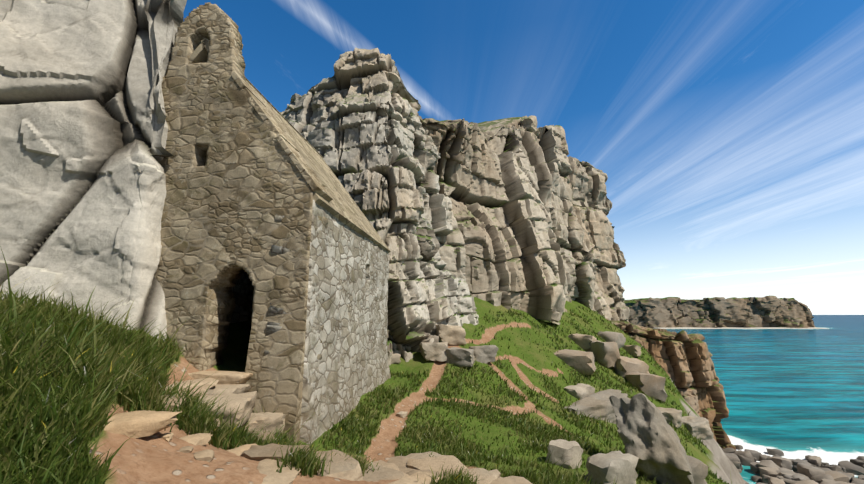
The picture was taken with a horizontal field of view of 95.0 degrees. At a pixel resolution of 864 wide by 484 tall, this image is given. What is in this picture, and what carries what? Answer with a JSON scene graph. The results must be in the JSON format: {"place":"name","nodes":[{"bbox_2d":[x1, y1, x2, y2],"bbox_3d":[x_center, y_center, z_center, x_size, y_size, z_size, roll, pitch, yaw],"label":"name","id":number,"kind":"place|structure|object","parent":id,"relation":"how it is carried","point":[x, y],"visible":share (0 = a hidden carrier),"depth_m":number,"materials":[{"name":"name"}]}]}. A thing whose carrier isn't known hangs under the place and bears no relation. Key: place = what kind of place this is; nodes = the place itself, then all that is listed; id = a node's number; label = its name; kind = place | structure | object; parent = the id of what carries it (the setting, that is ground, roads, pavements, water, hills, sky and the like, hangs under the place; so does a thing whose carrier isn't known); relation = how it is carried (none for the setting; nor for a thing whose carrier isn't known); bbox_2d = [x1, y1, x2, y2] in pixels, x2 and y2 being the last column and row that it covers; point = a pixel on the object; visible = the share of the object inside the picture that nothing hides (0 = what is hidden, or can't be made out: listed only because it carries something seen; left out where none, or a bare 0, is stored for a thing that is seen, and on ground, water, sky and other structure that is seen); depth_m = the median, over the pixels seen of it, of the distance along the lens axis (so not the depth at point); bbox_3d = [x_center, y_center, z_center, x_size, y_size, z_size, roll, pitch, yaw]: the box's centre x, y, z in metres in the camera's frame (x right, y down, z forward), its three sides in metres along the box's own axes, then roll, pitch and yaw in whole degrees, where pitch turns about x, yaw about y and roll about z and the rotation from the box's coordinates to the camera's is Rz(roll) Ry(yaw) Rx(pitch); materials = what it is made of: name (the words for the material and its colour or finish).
{"place":"outdoors","nodes":[
{"label":"outdoors","id":0,"kind":"place"},
{"bbox_2d":[0,0,186,339],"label":"cliff","id":1,"kind":"structure","parent":0,"point":[83,136],"depth_m":6.92,"materials":[{"name":"stone"}]},
{"bbox_2d":[7,296,744,483],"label":"ground","id":2,"kind":"structure","parent":0,"point":[155,458],"depth_m":10.54,"materials":[{"name":"green plant"}]},
{"bbox_2d":[155,2,390,442],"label":"stone chapel","id":3,"kind":"structure","parent":2,"relation":"on","point":[245,165],"depth_m":7.22,"materials":[{"name":"stone"}]},
{"bbox_2d":[104,368,531,483],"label":"stone steps","id":4,"kind":"structure","parent":2,"relation":"on","point":[408,469],"depth_m":4.56,"materials":[{"name":"beige stone"}]},
{"bbox_2d":[264,200,390,443],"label":"side wall","id":5,"kind":"structure","parent":2,"relation":"on","point":[348,277],"depth_m":8.14,"materials":[{"name":"grey stone"}]},
{"bbox_2d":[0,249,731,483],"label":"grass","id":6,"kind":"structure","parent":2,"relation":"on","point":[82,370],"depth_m":4.66,"materials":[{"name":"green plant"}]},
{"bbox_2d":[280,48,478,364],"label":"cliff","id":7,"kind":"structure","parent":2,"relation":"on","point":[355,122],"depth_m":16.98,"materials":[{"name":"stone"}]},
{"bbox_2d":[391,324,713,483],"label":"slope boulders","id":8,"kind":"object","parent":2,"relation":"on","point":[654,447],"visible":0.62,"depth_m":8.01,"materials":[{"name":"stone"}]},
{"bbox_2d":[554,331,667,401],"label":"boulders","id":9,"kind":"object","parent":2,"relation":"on","point":[634,371],"depth_m":22.81,"materials":[{"name":"grey stone"}]},
{"bbox_2d":[408,102,629,324],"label":"cliff","id":10,"kind":"structure","parent":0,"point":[532,233],"depth_m":26.72,"materials":[{"name":"stone"}]},
{"bbox_2d":[183,0,863,314],"label":"sky","id":11,"kind":"structure","parent":0,"point":[727,136],"materials":[{"name":"blue"}]},
{"bbox_2d":[666,315,863,483],"bbox_3d":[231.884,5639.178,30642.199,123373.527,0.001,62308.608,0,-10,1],"label":"sea water","id":12,"kind":"structure","parent":0,"point":[794,393],"depth_m":84.27,"materials":[{"name":"teal liquid"}]},
{"bbox_2d":[605,318,735,449],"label":"cliff buttress","id":13,"kind":"structure","parent":12,"relation":"in","point":[683,359],"depth_m":45.29,"materials":[{"name":"stone"}]},
{"bbox_2d":[624,295,814,328],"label":"headland","id":14,"kind":"structure","parent":12,"relation":"in","point":[720,312],"depth_m":440.16,"materials":[{"name":"stone"}]},
{"bbox_2d":[654,327,826,328],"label":"surf foam line","id":15,"kind":"object","parent":12,"relation":"on","point":[741,328],"visible":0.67,"depth_m":425.23,"materials":[{"name":"white liquid"}]},
{"bbox_2d":[721,444,863,483],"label":"shore boulders","id":16,"kind":"object","parent":12,"relation":"in","point":[776,468],"visible":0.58,"depth_m":37.36,"materials":[{"name":"grey stone"}]}
]}

